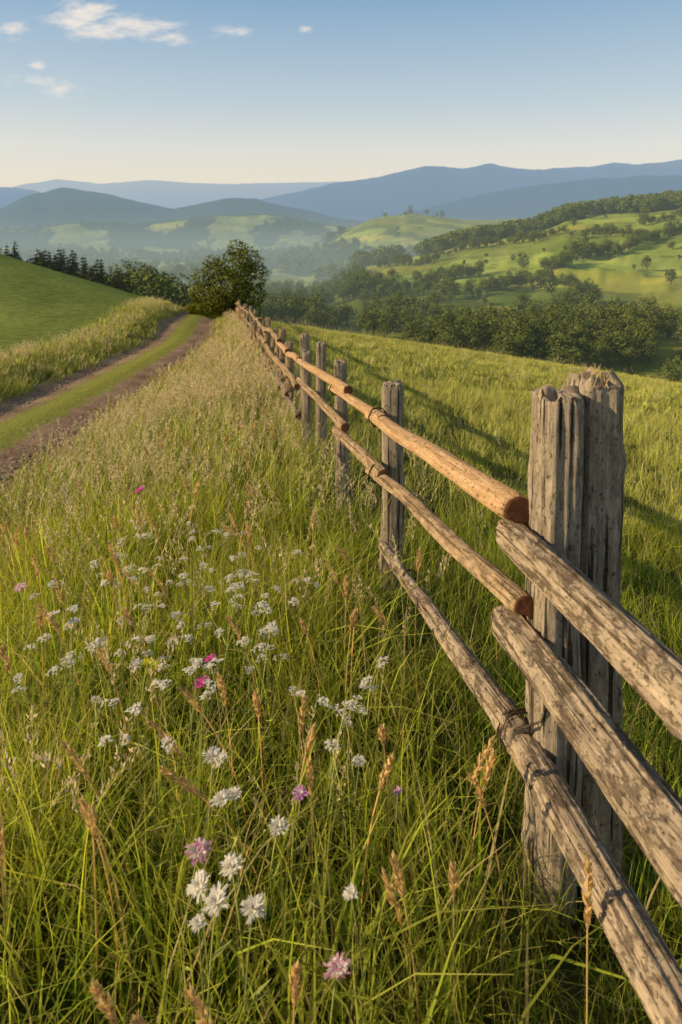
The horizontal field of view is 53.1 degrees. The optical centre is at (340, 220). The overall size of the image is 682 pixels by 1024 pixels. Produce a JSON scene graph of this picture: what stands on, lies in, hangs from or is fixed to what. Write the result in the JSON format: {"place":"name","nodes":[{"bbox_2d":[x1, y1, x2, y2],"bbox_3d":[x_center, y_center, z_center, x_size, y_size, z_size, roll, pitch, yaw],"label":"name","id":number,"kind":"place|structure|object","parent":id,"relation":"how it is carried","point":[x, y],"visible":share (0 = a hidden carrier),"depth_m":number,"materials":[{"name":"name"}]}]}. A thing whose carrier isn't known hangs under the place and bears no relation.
{"place":"outdoors","nodes":[
{"label":"outdoors","id":0,"kind":"place"},
{"bbox_2d":[1,314,206,451],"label":"road median grass","id":1,"kind":"structure","parent":0,"point":[103,383],"depth_m":13.48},
{"bbox_2d":[0,310,220,511],"bbox_3d":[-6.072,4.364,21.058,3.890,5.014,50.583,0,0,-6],"label":"dirt road","id":2,"kind":"structure","parent":0,"point":[76,409],"depth_m":12.77,"materials":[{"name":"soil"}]},
{"bbox_2d":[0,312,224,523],"bbox_3d":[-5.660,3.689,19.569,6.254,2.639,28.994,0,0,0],"label":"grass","id":3,"kind":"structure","parent":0,"point":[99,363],"depth_m":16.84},
{"bbox_2d":[0,356,450,956],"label":"seed head grass","id":4,"kind":"structure","parent":0,"point":[148,460],"depth_m":4.20,"materials":[{"name":"plant"}]},
{"bbox_2d":[0,159,681,1023],"bbox_3d":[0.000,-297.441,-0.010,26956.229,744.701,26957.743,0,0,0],"label":"grassy ground terrain","id":5,"kind":"structure","parent":0,"point":[40,303],"depth_m":141.35,"materials":[{"name":"plant"}]},
{"bbox_2d":[0,817,6,1014],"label":"golden grass ear","id":6,"kind":"object","parent":5,"relation":"on","point":[2,834],"visible":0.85,"depth_m":1.46},
{"bbox_2d":[0,521,7,545],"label":"golden grass ear","id":7,"kind":"object","parent":5,"relation":"on","point":[5,527],"visible":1,"depth_m":3.24},
{"bbox_2d":[0,646,20,755],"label":"golden grass ear","id":8,"kind":"object","parent":5,"relation":"on","point":[4,658],"visible":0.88,"depth_m":2.14},
{"bbox_2d":[9,524,20,585],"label":"golden grass ear","id":9,"kind":"object","parent":5,"relation":"on","point":[17,532],"visible":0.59,"depth_m":4.03},
{"bbox_2d":[12,534,29,588],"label":"golden grass ear","id":10,"kind":"object","parent":5,"relation":"on","point":[15,539],"visible":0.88,"depth_m":3.33},
{"bbox_2d":[24,525,27,628],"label":"golden grass ear","id":11,"kind":"object","parent":5,"relation":"on","point":[25,531],"visible":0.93,"depth_m":3.30},
{"bbox_2d":[12,582,42,697],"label":"pink scabious flower","id":12,"kind":"object","parent":5,"relation":"on","point":[20,586],"visible":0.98,"depth_m":2.62,"materials":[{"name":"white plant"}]},
{"bbox_2d":[33,453,35,522],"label":"golden grass ear","id":13,"kind":"object","parent":5,"relation":"on","point":[34,455],"visible":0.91,"depth_m":5.62},
{"bbox_2d":[30,553,46,647],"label":"golden grass ear","id":14,"kind":"object","parent":5,"relation":"on","point":[33,559],"visible":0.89,"depth_m":2.88},
{"bbox_2d":[36,611,44,746],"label":"golden grass ear","id":15,"kind":"object","parent":5,"relation":"on","point":[39,616],"visible":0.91,"depth_m":2.29},
{"bbox_2d":[44,545,67,619],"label":"golden grass ear","id":16,"kind":"object","parent":5,"relation":"on","point":[49,552],"visible":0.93,"depth_m":2.90},
{"bbox_2d":[50,576,70,650],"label":"golden grass ear","id":17,"kind":"object","parent":5,"relation":"on","point":[57,588],"visible":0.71,"depth_m":2.60},
{"bbox_2d":[35,604,90,769],"bbox_3d":[-0.873,1.476,2.142,0.167,0.561,0.022,0,0,-7],"label":"golden grass ear","id":18,"kind":"object","parent":5,"relation":"on","point":[43,613],"visible":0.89,"depth_m":2.14},
{"bbox_2d":[0,242,132,293],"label":"conifer wood","id":19,"kind":"object","parent":5,"relation":"on","point":[59,265],"visible":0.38,"depth_m":107.39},
{"bbox_2d":[73,479,93,523],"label":"golden grass ear","id":20,"kind":"object","parent":5,"relation":"on","point":[77,482],"visible":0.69,"depth_m":4.21},
{"bbox_2d":[0,298,180,403],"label":"verge grass","id":21,"kind":"structure","parent":5,"relation":"on","point":[54,358],"depth_m":18.60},
{"bbox_2d":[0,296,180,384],"bbox_3d":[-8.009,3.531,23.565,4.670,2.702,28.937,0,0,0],"label":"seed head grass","id":22,"kind":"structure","parent":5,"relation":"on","point":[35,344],"depth_m":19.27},
{"bbox_2d":[87,452,93,534],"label":"golden grass ear","id":23,"kind":"object","parent":5,"relation":"on","point":[92,455],"visible":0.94,"depth_m":4.34},
{"bbox_2d":[59,740,122,903],"bbox_3d":[-0.628,1.513,1.710,0.175,0.403,0.022,0,0,12],"label":"golden grass ear","id":24,"kind":"object","parent":5,"relation":"on","point":[77,762],"visible":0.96,"depth_m":1.72},
{"bbox_2d":[87,801,97,977],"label":"golden grass ear","id":25,"kind":"object","parent":5,"relation":"on","point":[93,809],"visible":0.48,"depth_m":1.49},
{"bbox_2d":[75,797,120,1017],"bbox_3d":[-0.504,1.433,1.418,0.091,0.499,0.023,0,0,-26],"label":"golden grass ear","id":26,"kind":"object","parent":5,"relation":"on","point":[94,833],"visible":0.96,"depth_m":1.41},
{"bbox_2d":[88,978,117,1023],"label":"golden grass ear","id":27,"kind":"object","parent":5,"relation":"on","point":[98,992],"visible":1,"depth_m":1.10},
{"bbox_2d":[106,568,121,665],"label":"golden grass ear","id":28,"kind":"object","parent":5,"relation":"on","point":[110,575],"visible":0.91,"depth_m":2.50},
{"bbox_2d":[96,646,132,804],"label":"golden grass ear","id":29,"kind":"object","parent":5,"relation":"on","point":[101,654],"visible":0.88,"depth_m":2.02},
{"bbox_2d":[107,540,129,637],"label":"golden grass ear","id":30,"kind":"object","parent":5,"relation":"on","point":[111,551],"visible":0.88,"depth_m":2.62},
{"bbox_2d":[112,516,131,629],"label":"golden grass ear","id":31,"kind":"object","parent":5,"relation":"on","point":[116,524],"visible":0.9,"depth_m":2.97},
{"bbox_2d":[115,565,131,644],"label":"golden grass ear","id":32,"kind":"object","parent":5,"relation":"on","point":[117,571],"visible":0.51,"depth_m":2.81},
{"bbox_2d":[121,607,156,702],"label":"golden grass ear","id":33,"kind":"object","parent":5,"relation":"on","point":[127,616],"visible":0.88,"depth_m":2.20},
{"bbox_2d":[124,656,153,798],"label":"yellow wildflower","id":34,"kind":"object","parent":5,"relation":"on","point":[145,662],"visible":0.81,"depth_m":2.06,"materials":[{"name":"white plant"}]},
{"bbox_2d":[129,1011,148,1023],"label":"golden grass ear","id":35,"kind":"object","parent":5,"relation":"on","point":[137,1019],"visible":1,"depth_m":1.05},
{"bbox_2d":[134,505,146,585],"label":"golden grass ear","id":36,"kind":"object","parent":5,"relation":"on","point":[138,514],"visible":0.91,"depth_m":3.10},
{"bbox_2d":[133,486,153,567],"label":"magenta wildflower","id":37,"kind":"object","parent":5,"relation":"on","point":[140,488],"visible":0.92,"depth_m":3.50,"materials":[{"name":"pink plant"}]},
{"bbox_2d":[124,571,166,675],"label":"golden grass ear","id":38,"kind":"object","parent":5,"relation":"on","point":[136,584],"visible":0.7,"depth_m":2.68},
{"bbox_2d":[142,445,164,517],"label":"golden grass ear","id":39,"kind":"object","parent":5,"relation":"on","point":[145,449],"visible":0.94,"depth_m":4.22},
{"bbox_2d":[145,512,168,612],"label":"golden grass ear","id":40,"kind":"object","parent":5,"relation":"on","point":[150,520],"visible":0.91,"depth_m":3.19},
{"bbox_2d":[142,659,174,778],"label":"yellow wildflower","id":41,"kind":"object","parent":5,"relation":"on","point":[155,664],"visible":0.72,"depth_m":2.03,"materials":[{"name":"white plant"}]},
{"bbox_2d":[158,438,171,517],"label":"golden grass ear","id":42,"kind":"object","parent":5,"relation":"on","point":[160,442],"visible":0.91,"depth_m":4.29},
{"bbox_2d":[147,568,187,673],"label":"golden grass ear","id":43,"kind":"object","parent":5,"relation":"on","point":[159,584],"visible":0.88,"depth_m":2.70},
{"bbox_2d":[168,428,173,480],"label":"golden grass ear","id":44,"kind":"object","parent":5,"relation":"on","point":[169,432],"visible":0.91,"depth_m":4.73},
{"bbox_2d":[145,718,222,866],"bbox_3d":[-0.402,1.495,1.750,0.207,0.442,0.023,0,0,0],"label":"golden grass ear","id":45,"kind":"object","parent":5,"relation":"on","point":[155,726],"visible":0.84,"depth_m":1.75},
{"bbox_2d":[165,675,208,803],"bbox_3d":[-0.442,1.525,1.950,0.114,0.427,0.096,0,0,30],"label":"magenta wildflower","id":46,"kind":"object","parent":5,"relation":"on","point":[201,684],"visible":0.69,"depth_m":1.95,"materials":[{"name":"pink plant"}]},
{"bbox_2d":[81,310,299,442],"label":"seed head grass","id":47,"kind":"structure","parent":5,"relation":"on","point":[240,336],"depth_m":10.40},
{"bbox_2d":[185,481,199,579],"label":"golden grass ear","id":48,"kind":"object","parent":5,"relation":"on","point":[196,489],"visible":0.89,"depth_m":3.26},
{"bbox_2d":[184,439,203,518],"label":"golden grass ear","id":49,"kind":"object","parent":5,"relation":"on","point":[186,443],"visible":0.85,"depth_m":4.46},
{"bbox_2d":[177,837,212,1023],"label":"pink scabious flower","id":50,"kind":"object","parent":5,"relation":"on","point":[199,847],"visible":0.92,"depth_m":1.38,"materials":[{"name":"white plant"}]},
{"bbox_2d":[181,477,209,585],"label":"golden grass ear","id":51,"kind":"object","parent":5,"relation":"on","point":[185,484],"visible":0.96,"depth_m":3.36},
{"bbox_2d":[186,982,212,1023],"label":"golden grass ear","id":52,"kind":"object","parent":5,"relation":"on","point":[198,1002],"visible":1,"depth_m":1.09},
{"bbox_2d":[188,909,213,1010],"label":"white scabious flower","id":53,"kind":"object","parent":5,"relation":"on","point":[198,923],"visible":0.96,"depth_m":1.22,"materials":[{"name":"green plant"}]},
{"bbox_2d":[11,521,392,903],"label":"white wildflowers","id":54,"kind":"object","parent":5,"relation":"on","point":[190,672],"visible":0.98,"depth_m":2.13,"materials":[{"name":"plant"}]},
{"bbox_2d":[182,881,228,1023],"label":"white scabious flower","id":55,"kind":"object","parent":5,"relation":"on","point":[215,898],"visible":0.99,"depth_m":1.27,"materials":[{"name":"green plant"}]},
{"bbox_2d":[192,746,221,890],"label":"white scabious flower","id":56,"kind":"object","parent":5,"relation":"on","point":[212,752],"visible":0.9,"depth_m":1.65,"materials":[{"name":"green plant"}]},
{"bbox_2d":[185,869,231,1018],"bbox_3d":[-0.247,1.461,1.290,0.099,0.427,0.068,0,0,0],"label":"white scabious flower","id":57,"kind":"object","parent":5,"relation":"on","point":[196,886],"visible":0.94,"depth_m":1.30,"materials":[{"name":"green plant"}]},
{"bbox_2d":[176,685,248,852],"bbox_3d":[-0.355,1.514,1.873,0.217,0.436,0.023,0,0,18],"label":"golden grass ear","id":58,"kind":"object","parent":5,"relation":"on","point":[186,693],"visible":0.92,"depth_m":1.88},
{"bbox_2d":[160,765,268,934],"bbox_3d":[-0.299,1.491,1.600,0.260,0.420,0.024,0,0,0],"label":"golden grass ear","id":59,"kind":"object","parent":5,"relation":"on","point":[186,787],"visible":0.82,"depth_m":1.60},
{"bbox_2d":[204,653,236,770],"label":"magenta wildflower","id":60,"kind":"object","parent":5,"relation":"on","point":[208,658],"visible":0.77,"depth_m":2.08,"materials":[{"name":"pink plant"}]},
{"bbox_2d":[222,436,226,492],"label":"golden grass ear","id":61,"kind":"object","parent":5,"relation":"on","point":[225,439],"visible":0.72,"depth_m":4.40},
{"bbox_2d":[216,671,234,826],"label":"golden grass ear","id":62,"kind":"object","parent":5,"relation":"on","point":[222,685],"visible":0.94,"depth_m":1.90},
{"bbox_2d":[187,239,268,318],"bbox_3d":[-5.799,3.319,34.906,4.188,4.722,2.772,0,0,0],"label":"roadside tree","id":63,"kind":"object","parent":5,"relation":"on","point":[211,290],"visible":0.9,"depth_m":34.71,"materials":[{"name":"green plant"}]},
{"bbox_2d":[212,749,249,897],"bbox_3d":[-0.266,1.495,1.666,0.086,0.419,0.096,0,0,0],"label":"white scabious flower","id":64,"kind":"object","parent":5,"relation":"on","point":[221,757],"visible":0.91,"depth_m":1.65,"materials":[{"name":"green plant"}]},
{"bbox_2d":[209,789,253,940],"bbox_3d":[-0.251,1.484,1.536,0.100,0.421,0.087,0,0,-29],"label":"white scabious flower","id":65,"kind":"object","parent":5,"relation":"on","point":[221,797],"visible":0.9,"depth_m":1.52,"materials":[{"name":"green plant"}]},
{"bbox_2d":[216,851,261,1023],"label":"white scabious flower","id":66,"kind":"object","parent":5,"relation":"on","point":[230,865],"visible":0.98,"depth_m":1.34,"materials":[{"name":"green plant"}]},
{"bbox_2d":[225,509,254,605],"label":"golden grass ear","id":67,"kind":"object","parent":5,"relation":"on","point":[232,519],"visible":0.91,"depth_m":2.94},
{"bbox_2d":[221,522,258,598],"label":"golden grass ear","id":68,"kind":"object","parent":5,"relation":"on","point":[233,533],"visible":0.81,"depth_m":3.23},
{"bbox_2d":[235,419,251,465],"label":"golden grass ear","id":69,"kind":"object","parent":5,"relation":"on","point":[237,421],"visible":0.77,"depth_m":5.31},
{"bbox_2d":[237,500,250,573],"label":"golden grass ear","id":70,"kind":"object","parent":5,"relation":"on","point":[247,508],"visible":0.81,"depth_m":3.39},
{"bbox_2d":[225,615,263,759],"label":"golden grass ear","id":71,"kind":"object","parent":5,"relation":"on","point":[235,628],"visible":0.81,"depth_m":2.14},
{"bbox_2d":[236,448,254,484],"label":"golden grass ear","id":72,"kind":"object","parent":5,"relation":"on","point":[240,452],"visible":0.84,"depth_m":4.59},
{"bbox_2d":[227,785,266,968],"bbox_3d":[-0.208,1.486,1.518,0.108,0.419,0.081,0,0,0],"label":"white scabious flower","id":73,"kind":"object","parent":5,"relation":"on","point":[234,792],"visible":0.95,"depth_m":1.52,"materials":[{"name":"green plant"}]},
{"bbox_2d":[238,414,262,487],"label":"golden grass ear","id":74,"kind":"object","parent":5,"relation":"on","point":[239,416],"visible":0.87,"depth_m":5.08},
{"bbox_2d":[245,521,256,642],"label":"golden grass ear","id":75,"kind":"object","parent":5,"relation":"on","point":[248,529],"visible":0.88,"depth_m":2.77},
{"bbox_2d":[246,421,256,496],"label":"golden grass ear","id":76,"kind":"object","parent":5,"relation":"on","point":[254,424],"visible":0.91,"depth_m":4.71},
{"bbox_2d":[247,538,258,601],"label":"golden grass ear","id":77,"kind":"object","parent":5,"relation":"on","point":[252,553],"visible":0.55,"depth_m":3.14},
{"bbox_2d":[240,892,271,1023],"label":"white scabious flower","id":78,"kind":"object","parent":5,"relation":"on","point":[252,905],"visible":0.98,"depth_m":1.25,"materials":[{"name":"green plant"}]},
{"bbox_2d":[252,689,263,823],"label":"golden grass ear","id":79,"kind":"object","parent":5,"relation":"on","point":[257,706],"visible":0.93,"depth_m":1.86},
{"bbox_2d":[244,485,271,541],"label":"golden grass ear","id":80,"kind":"object","parent":5,"relation":"on","point":[251,493],"visible":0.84,"depth_m":3.72},
{"bbox_2d":[245,814,289,1000],"bbox_3d":[-0.159,1.475,1.465,0.106,0.421,0.100,0,0,0],"label":"white scabious flower","id":81,"kind":"object","parent":5,"relation":"on","point":[276,825],"visible":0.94,"depth_m":1.45,"materials":[{"name":"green plant"}]},
{"bbox_2d":[269,425,287,486],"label":"golden grass ear","id":82,"kind":"object","parent":5,"relation":"on","point":[271,428],"visible":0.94,"depth_m":4.60},
{"bbox_2d":[278,785,311,960],"bbox_3d":[-0.109,1.486,1.547,0.088,0.416,0.086,0,0,20],"label":"mauve wildflower","id":83,"kind":"object","parent":5,"relation":"on","point":[301,792],"visible":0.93,"depth_m":1.54,"materials":[{"name":"purple plant"}]},
{"bbox_2d":[289,960,302,1023],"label":"golden grass ear","id":84,"kind":"object","parent":5,"relation":"on","point":[294,987],"visible":1,"depth_m":1.13},
{"bbox_2d":[296,694,306,857],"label":"golden grass ear","id":85,"kind":"object","parent":5,"relation":"on","point":[302,710],"visible":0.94,"depth_m":1.85},
{"bbox_2d":[290,722,316,876],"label":"golden grass ear","id":86,"kind":"object","parent":5,"relation":"on","point":[310,741],"visible":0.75,"depth_m":1.72},
{"bbox_2d":[305,754,313,902],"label":"golden grass ear","id":87,"kind":"object","parent":5,"relation":"on","point":[310,776],"visible":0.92,"depth_m":1.70},
{"bbox_2d":[298,617,320,697],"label":"golden grass ear","id":88,"kind":"object","parent":5,"relation":"on","point":[303,626],"visible":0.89,"depth_m":2.33},
{"bbox_2d":[311,509,315,590],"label":"golden grass ear","id":89,"kind":"object","parent":5,"relation":"on","point":[313,518],"visible":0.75,"depth_m":3.16},
{"bbox_2d":[322,951,350,1023],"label":"pink scabious flower","id":90,"kind":"object","parent":5,"relation":"on","point":[337,965],"visible":1,"depth_m":1.14,"materials":[{"name":"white plant"}]},
{"bbox_2d":[323,558,355,670],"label":"golden grass ear","id":91,"kind":"object","parent":5,"relation":"on","point":[332,572],"visible":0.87,"depth_m":2.75},
{"bbox_2d":[0,452,681,1023],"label":"meadow grass","id":92,"kind":"structure","parent":5,"relation":"on","point":[42,844],"depth_m":1.90,"materials":[{"name":"plant"}]},
{"bbox_2d":[0,344,681,555],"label":"meadow grass","id":93,"kind":"structure","parent":5,"relation":"on","point":[490,403],"depth_m":6.74,"materials":[{"name":"plant"}]},
{"bbox_2d":[0,296,681,421],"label":"meadow grass","id":94,"kind":"structure","parent":5,"relation":"on","point":[642,393],"depth_m":20.08,"materials":[{"name":"plant"}]},
{"bbox_2d":[1,190,681,308],"bbox_3d":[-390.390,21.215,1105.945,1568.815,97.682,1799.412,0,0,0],"label":"distant woodland","id":95,"kind":"object","parent":5,"relation":"on","point":[291,257],"visible":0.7,"depth_m":578.89,"materials":[{"name":"plant"}]},
{"bbox_2d":[343,575,348,701],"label":"golden grass ear","id":96,"kind":"object","parent":5,"relation":"on","point":[345,583],"visible":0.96,"depth_m":2.46},
{"bbox_2d":[343,613,355,759],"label":"golden grass ear","id":97,"kind":"object","parent":5,"relation":"on","point":[352,621],"visible":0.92,"depth_m":2.15},
{"bbox_2d":[333,754,368,891],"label":"white scabious flower","id":98,"kind":"object","parent":5,"relation":"on","point":[360,761],"visible":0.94,"depth_m":1.64,"materials":[{"name":"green plant"}]},
{"bbox_2d":[335,544,370,628],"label":"golden grass ear","id":99,"kind":"object","parent":5,"relation":"on","point":[342,552],"visible":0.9,"depth_m":3.02},
{"bbox_2d":[349,607,357,744],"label":"golden grass ear","id":100,"kind":"object","parent":5,"relation":"on","point":[355,611],"visible":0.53,"depth_m":2.30},
{"bbox_2d":[342,882,387,1023],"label":"white scabious flower","id":101,"kind":"object","parent":5,"relation":"on","point":[350,892],"visible":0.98,"depth_m":1.28,"materials":[{"name":"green plant"}]},
{"bbox_2d":[359,751,394,959],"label":"golden grass ear","id":102,"kind":"object","parent":5,"relation":"on","point":[385,771],"visible":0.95,"depth_m":1.54},
{"bbox_2d":[377,723,390,912],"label":"golden grass ear","id":103,"kind":"object","parent":5,"relation":"on","point":[381,732],"visible":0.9,"depth_m":1.64},
{"bbox_2d":[377,786,412,956],"bbox_3d":[0.135,1.491,1.551,0.060,0.408,0.100,0,0,39],"label":"mauve wildflower","id":104,"kind":"object","parent":5,"relation":"on","point":[398,790],"visible":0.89,"depth_m":1.55,"materials":[{"name":"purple plant"}]},
{"bbox_2d":[380,867,411,1014],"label":"golden grass ear","id":105,"kind":"object","parent":5,"relation":"on","point":[388,888],"visible":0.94,"depth_m":1.37},
{"bbox_2d":[370,606,425,750],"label":"golden grass ear","id":106,"kind":"object","parent":5,"relation":"on","point":[378,613],"visible":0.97,"depth_m":2.25},
{"bbox_2d":[389,850,418,1023],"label":"golden grass ear","id":107,"kind":"object","parent":5,"relation":"on","point":[399,877],"visible":1,"depth_m":1.34},
{"bbox_2d":[414,546,421,669],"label":"golden grass ear","id":108,"kind":"object","parent":5,"relation":"on","point":[418,563],"visible":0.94,"depth_m":2.60},
{"bbox_2d":[447,859,458,1019],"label":"golden grass ear","id":109,"kind":"object","parent":5,"relation":"on","point":[453,879],"visible":0.97,"depth_m":1.35},
{"bbox_2d":[235,299,681,1023],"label":"wooden fence","id":110,"kind":"object","parent":5,"relation":"on","point":[577,641],"visible":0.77,"depth_m":1.66,"materials":[{"name":"brown wood"}]},
{"bbox_2d":[447,734,495,939],"bbox_3d":[0.300,1.438,1.565,0.112,0.524,0.024,0,0,7],"label":"golden grass ear","id":111,"kind":"object","parent":5,"relation":"on","point":[481,757],"visible":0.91,"depth_m":1.56},
{"bbox_2d":[466,749,496,941],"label":"golden grass ear","id":112,"kind":"object","parent":5,"relation":"on","point":[490,762],"visible":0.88,"depth_m":1.59},
{"bbox_2d":[466,770,506,980],"bbox_3d":[0.320,1.442,1.495,0.109,0.499,0.022,0,0,-24],"label":"golden grass ear","id":113,"kind":"object","parent":5,"relation":"on","point":[481,798],"visible":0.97,"depth_m":1.49},
{"bbox_2d":[581,853,593,1023],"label":"golden grass ear","id":114,"kind":"object","parent":5,"relation":"on","point":[587,869],"visible":1,"depth_m":1.28},
{"bbox_2d":[0,0,681,186],"label":"sky","id":115,"kind":"structure","parent":0,"point":[93,91],"materials":[{"name":"blue"}]},
{"bbox_2d":[260,315,681,566],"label":"seed head grass","id":116,"kind":"structure","parent":0,"point":[422,471],"depth_m":13.95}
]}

